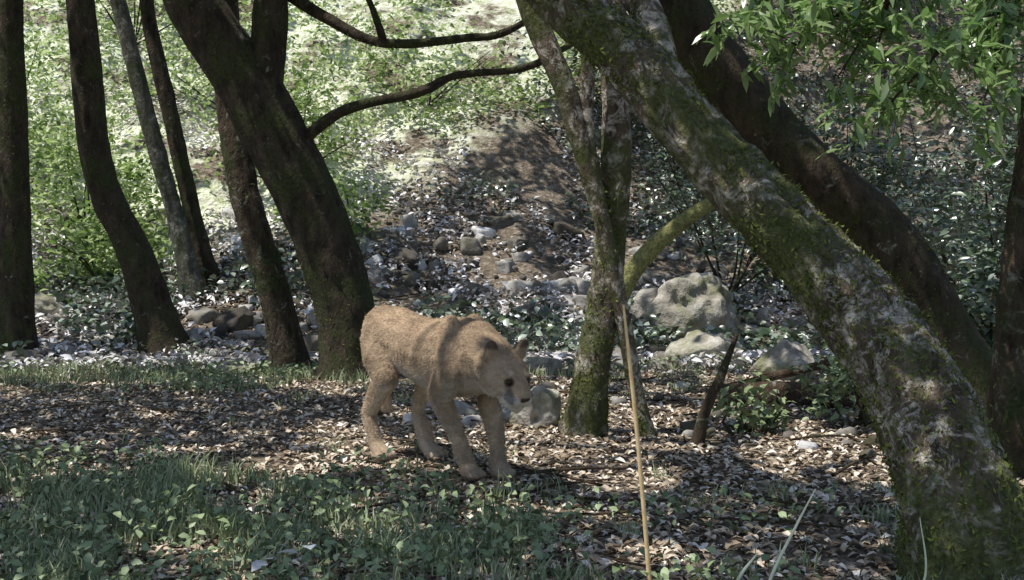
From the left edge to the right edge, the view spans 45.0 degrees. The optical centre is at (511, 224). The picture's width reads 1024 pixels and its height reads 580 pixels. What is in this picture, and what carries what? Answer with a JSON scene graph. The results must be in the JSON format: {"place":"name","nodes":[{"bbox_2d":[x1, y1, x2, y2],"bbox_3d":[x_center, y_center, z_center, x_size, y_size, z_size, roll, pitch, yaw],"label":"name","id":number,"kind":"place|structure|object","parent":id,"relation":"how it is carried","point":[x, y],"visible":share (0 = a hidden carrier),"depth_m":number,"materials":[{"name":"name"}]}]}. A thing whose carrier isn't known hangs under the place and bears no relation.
{"place":"outdoors","nodes":[
{"label":"outdoors","id":0,"kind":"place"},
{"bbox_2d":[0,0,1023,579],"bbox_3d":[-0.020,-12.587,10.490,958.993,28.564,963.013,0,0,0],"label":"ground","id":1,"kind":"structure","parent":0,"point":[528,150],"depth_m":14.94,"materials":[{"name":"soil"}]},
{"bbox_2d":[0,0,39,354],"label":"alder tree","id":2,"kind":"object","parent":1,"relation":"on","point":[17,305],"visible":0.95,"depth_m":9.89,"materials":[{"name":"brown plant"}]},
{"bbox_2d":[32,240,54,295],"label":"hillside shrub","id":3,"kind":"object","parent":1,"relation":"on","point":[38,273],"visible":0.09,"depth_m":11.75,"materials":[{"name":"green plant"}]},
{"bbox_2d":[35,293,71,325],"bbox_3d":[-4.205,0.829,11.298,0.477,0.415,0.468,0,0,-21],"label":"boulder","id":4,"kind":"object","parent":1,"relation":"on","point":[45,304],"visible":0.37,"depth_m":11.11,"materials":[{"name":"grey stone"}]},
{"bbox_2d":[24,7,129,165],"bbox_3d":[-6.229,-1.534,14.813,2.872,2.952,2.792,0,0,-38],"label":"hillside shrub","id":5,"kind":"object","parent":1,"relation":"on","point":[42,122],"visible":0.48,"depth_m":14.81,"materials":[{"name":"green plant"}]},
{"bbox_2d":[24,0,171,44],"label":"hillside shrub","id":6,"kind":"object","parent":1,"relation":"on","point":[103,6],"visible":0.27,"depth_m":17.67,"materials":[{"name":"green plant"}]},
{"bbox_2d":[48,200,172,291],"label":"hillside shrub","id":7,"kind":"object","parent":1,"relation":"on","point":[104,243],"visible":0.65,"depth_m":12.27,"materials":[{"name":"green plant"}]},
{"bbox_2d":[28,113,220,252],"bbox_3d":[-4.621,-0.209,13.555,2.869,1.958,2.054,0,0,0],"label":"hillside shrub","id":8,"kind":"object","parent":1,"relation":"on","point":[137,176],"visible":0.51,"depth_m":13.36,"materials":[{"name":"green plant"}]},
{"bbox_2d":[64,0,195,355],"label":"alder tree","id":9,"kind":"object","parent":1,"relation":"on","point":[158,325],"visible":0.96,"depth_m":10.29,"materials":[{"name":"brown plant"}]},
{"bbox_2d":[110,0,209,307],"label":"alder tree","id":10,"kind":"object","parent":1,"relation":"on","point":[188,271],"visible":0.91,"depth_m":11.93,"materials":[{"name":"grey plant"}]},
{"bbox_2d":[139,0,223,293],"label":"alder tree","id":11,"kind":"object","parent":1,"relation":"on","point":[181,164],"visible":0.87,"depth_m":12.23,"materials":[{"name":"brown plant"}]},
{"bbox_2d":[217,358,260,375],"bbox_3d":[-1.850,0.994,8.350,0.230,0.153,0.304,0,0,10],"label":"boulder","id":12,"kind":"object","parent":1,"relation":"on","point":[238,366],"visible":0.36,"depth_m":8.27,"materials":[{"name":"grey stone"}]},
{"bbox_2d":[121,0,371,117],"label":"hillside shrub","id":13,"kind":"object","parent":1,"relation":"on","point":[189,86],"visible":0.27,"depth_m":16.49,"materials":[{"name":"green plant"}]},
{"bbox_2d":[214,0,313,371],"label":"alder tree","id":14,"kind":"object","parent":1,"relation":"on","point":[285,339],"visible":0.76,"depth_m":8.33,"materials":[{"name":"brown plant"}]},
{"bbox_2d":[185,47,394,189],"bbox_3d":[-2.616,-1.141,14.546,2.533,2.005,2.198,0,0,0],"label":"hillside shrub","id":15,"kind":"object","parent":1,"relation":"on","point":[316,109],"visible":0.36,"depth_m":14.56,"materials":[{"name":"green plant"}]},
{"bbox_2d":[266,163,399,251],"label":"hillside shrub","id":16,"kind":"object","parent":1,"relation":"on","point":[353,214],"visible":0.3,"depth_m":13.15,"materials":[{"name":"green plant"}]},
{"bbox_2d":[162,0,571,382],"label":"oak tree","id":17,"kind":"object","parent":1,"relation":"on","point":[242,69],"visible":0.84,"depth_m":7.89,"materials":[{"name":"brown plant"}]},
{"bbox_2d":[24,0,748,287],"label":"hillside plants","id":18,"kind":"object","parent":1,"relation":"on","point":[323,52],"visible":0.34,"depth_m":16.96,"materials":[{"name":"green plant"}]},
{"bbox_2d":[0,335,848,579],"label":"woodland herbs","id":19,"kind":"object","parent":1,"relation":"on","point":[101,518],"visible":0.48,"depth_m":3.96,"materials":[{"name":"green plant"}]},
{"bbox_2d":[323,0,528,120],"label":"hillside shrub","id":20,"kind":"object","parent":1,"relation":"on","point":[383,68],"visible":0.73,"depth_m":16.70,"materials":[{"name":"green plant"}]},
{"bbox_2d":[9,257,886,579],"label":"fallen twigs","id":21,"kind":"object","parent":1,"relation":"on","point":[519,471],"visible":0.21,"depth_m":4.69,"materials":[{"name":"brown wood"}]},
{"bbox_2d":[359,304,539,480],"bbox_3d":[-0.320,0.670,5.051,0.336,0.658,1.445,0,0,-36],"label":"mountain lion","id":22,"kind":"object","parent":1,"relation":"on","point":[442,363],"visible":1,"depth_m":4.79},
{"bbox_2d":[4,207,995,459],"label":"creek rocks","id":23,"kind":"object","parent":1,"relation":"on","point":[240,319],"visible":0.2,"depth_m":12.35,"materials":[{"name":"grey stone"}]},
{"bbox_2d":[0,85,1015,371],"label":"pale leaf litter","id":24,"kind":"object","parent":1,"relation":"on","point":[256,357],"visible":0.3,"depth_m":12.66,"materials":[{"name":"plant"}]},
{"bbox_2d":[0,296,1023,579],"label":"leaf litter","id":25,"kind":"object","parent":1,"relation":"on","point":[660,538],"visible":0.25,"depth_m":5.12,"materials":[{"name":"brown plant"}]},
{"bbox_2d":[0,354,1023,579],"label":"grass","id":26,"kind":"structure","parent":1,"relation":"on","point":[174,527],"depth_m":4.10,"materials":[{"name":"green plant"}]},
{"bbox_2d":[251,544,315,571],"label":"pale fallen leaf","id":27,"kind":"object","parent":26,"relation":"on","point":[256,564],"visible":0.93,"depth_m":3.40,"materials":[{"name":"grey plant"}]},
{"bbox_2d":[0,0,1023,368],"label":"ground ivy","id":28,"kind":"object","parent":1,"relation":"on","point":[798,334],"visible":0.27,"depth_m":11.78,"materials":[{"name":"green plant"}]},
{"bbox_2d":[509,384,561,428],"bbox_3d":[0.125,0.945,6.104,0.292,0.322,0.212,0,0,43],"label":"boulder","id":29,"kind":"object","parent":1,"relation":"on","point":[550,403],"visible":0.56,"depth_m":6.00,"materials":[{"name":"grey stone"}]},
{"bbox_2d":[524,356,561,376],"bbox_3d":[0.100,0.968,8.300,0.430,0.178,0.261,0,0,31],"label":"boulder","id":30,"kind":"object","parent":1,"relation":"on","point":[532,362],"visible":0.4,"depth_m":8.15,"materials":[{"name":"grey stone"}]},
{"bbox_2d":[499,19,646,130],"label":"hillside shrub","id":31,"kind":"object","parent":1,"relation":"on","point":[567,57],"visible":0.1,"depth_m":16.74,"materials":[{"name":"green plant"}]},
{"bbox_2d":[516,0,658,436],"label":"bay tree","id":32,"kind":"object","parent":1,"relation":"on","point":[607,185],"visible":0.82,"depth_m":5.78,"materials":[{"name":"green plant"}]},
{"bbox_2d":[614,198,714,337],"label":"mossy branch","id":33,"kind":"object","parent":32,"relation":"attached to","point":[645,255],"visible":0.48,"depth_m":7.17,"materials":[{"name":"green plant"}]},
{"bbox_2d":[622,305,651,579],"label":"dry weed stem","id":34,"kind":"object","parent":1,"relation":"on","point":[643,505],"visible":1,"depth_m":3.29,"materials":[{"name":"beige plant"}]},
{"bbox_2d":[630,272,740,337],"bbox_3d":[1.590,0.841,11.307,1.018,0.812,0.966,0,0,34],"label":"boulder","id":35,"kind":"object","parent":1,"relation":"on","point":[695,300],"visible":0.69,"depth_m":10.94,"materials":[{"name":"grey stone"}]},
{"bbox_2d":[664,330,747,366],"bbox_3d":[1.453,1.037,9.301,0.622,0.479,0.634,0,0,-21],"label":"boulder","id":36,"kind":"object","parent":1,"relation":"on","point":[696,342],"visible":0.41,"depth_m":9.11,"materials":[{"name":"grey stone"}]},
{"bbox_2d":[691,334,738,444],"bbox_3d":[0.911,0.777,5.603,0.233,0.560,0.074,0,0,0],"label":"broken stump","id":37,"kind":"object","parent":1,"relation":"on","point":[700,430],"visible":0.9,"depth_m":5.58,"materials":[{"name":"brown wood"}]},
{"bbox_2d":[595,63,842,192],"bbox_3d":[2.456,-1.207,16.142,3.481,2.316,2.339,0,0,0],"label":"hillside shrub","id":38,"kind":"object","parent":1,"relation":"on","point":[768,81],"visible":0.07,"depth_m":15.96,"materials":[{"name":"green plant"}]},
{"bbox_2d":[631,99,839,291],"bbox_3d":[2.296,-0.236,12.614,2.354,2.206,2.239,0,0,0],"label":"understory shrub","id":39,"kind":"object","parent":1,"relation":"on","point":[712,251],"visible":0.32,"depth_m":12.54,"materials":[{"name":"green plant"}]},
{"bbox_2d":[736,552,757,579],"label":"dry grass stalk","id":40,"kind":"object","parent":1,"relation":"on","point":[740,575],"visible":1,"depth_m":3.20,"materials":[{"name":"plant"}]},
{"bbox_2d":[711,372,808,436],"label":"seedling plant","id":41,"kind":"object","parent":1,"relation":"on","point":[771,416],"visible":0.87,"depth_m":5.88,"materials":[{"name":"green plant"}]},
{"bbox_2d":[524,0,1023,579],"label":"leaning oak tree","id":42,"kind":"object","parent":1,"relation":"on","point":[954,480],"visible":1,"depth_m":3.73,"materials":[{"name":"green plant"}]},
{"bbox_2d":[748,339,816,381],"bbox_3d":[1.747,0.959,8.003,0.426,0.434,0.490,0,0,0],"label":"boulder","id":43,"kind":"object","parent":1,"relation":"on","point":[783,354],"visible":0.46,"depth_m":7.89,"materials":[{"name":"grey stone"}]},
{"bbox_2d":[769,489,815,579],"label":"dry grass stalk","id":44,"kind":"object","parent":1,"relation":"on","point":[784,548],"visible":1,"depth_m":3.20,"materials":[{"name":"plant"}]},
{"bbox_2d":[659,0,992,406],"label":"oak tree","id":45,"kind":"object","parent":1,"relation":"on","point":[875,222],"visible":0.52,"depth_m":6.10,"materials":[{"name":"brown plant"}]},
{"bbox_2d":[784,351,873,428],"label":"seedling plant","id":46,"kind":"object","parent":1,"relation":"on","point":[834,381],"visible":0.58,"depth_m":6.07,"materials":[{"name":"green plant"}]},
{"bbox_2d":[686,48,1005,319],"bbox_3d":[2.864,-0.160,10.507,2.490,2.741,1.834,0,0,-21],"label":"understory shrub","id":47,"kind":"object","parent":1,"relation":"on","point":[874,174],"visible":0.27,"depth_m":10.38,"materials":[{"name":"green plant"}]},
{"bbox_2d":[920,519,926,579],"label":"dry grass stalk","id":48,"kind":"object","parent":1,"relation":"on","point":[925,573],"visible":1,"depth_m":3.20,"materials":[{"name":"plant"}]},
{"bbox_2d":[841,73,1021,308],"bbox_3d":[4.558,-0.001,11.728,3.373,3.014,2.611,0,0,0],"label":"understory shrub","id":49,"kind":"object","parent":1,"relation":"on","point":[966,218],"visible":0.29,"depth_m":11.75,"materials":[{"name":"green plant"}]},
{"bbox_2d":[908,72,1020,348],"bbox_3d":[3.436,0.096,8.329,1.985,2.353,1.544,0,0,0],"label":"understory shrub","id":50,"kind":"object","parent":1,"relation":"on","point":[988,210],"visible":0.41,"depth_m":8.31,"materials":[{"name":"green plant"}]},
{"bbox_2d":[950,226,1002,352],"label":"understory shrub","id":51,"kind":"object","parent":1,"relation":"on","point":[987,335],"visible":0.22,"depth_m":7.35,"materials":[{"name":"green plant"}]},
{"bbox_2d":[936,68,1023,306],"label":"understory shrub","id":52,"kind":"object","parent":1,"relation":"on","point":[1004,172],"visible":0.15,"depth_m":9.88,"materials":[{"name":"green plant"}]},
{"bbox_2d":[985,87,1023,478],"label":"bay tree","id":53,"kind":"object","parent":1,"relation":"on","point":[1004,404],"visible":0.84,"depth_m":4.94,"materials":[{"name":"brown wood"}]},
{"bbox_2d":[727,359,837,383],"bbox_3d":[1.673,0.852,7.028,1.215,0.341,0.112,0,0,42],"label":"fallen log","id":54,"kind":"object","parent":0,"point":[778,375],"visible":0.3,"depth_m":7.11,"materials":[{"name":"brown wood"}]},
{"bbox_2d":[720,381,853,407],"bbox_3d":[1.502,0.938,6.789,0.724,0.152,0.152,0,0,12],"label":"fallen log","id":55,"kind":"object","parent":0,"point":[796,396],"visible":0.45,"depth_m":6.73,"materials":[{"name":"brown wood"}]},
{"bbox_2d":[692,0,1023,179],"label":"bay branch","id":56,"kind":"object","parent":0,"point":[954,43],"visible":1,"depth_m":4.79,"materials":[{"name":"green plant"}]}
]}

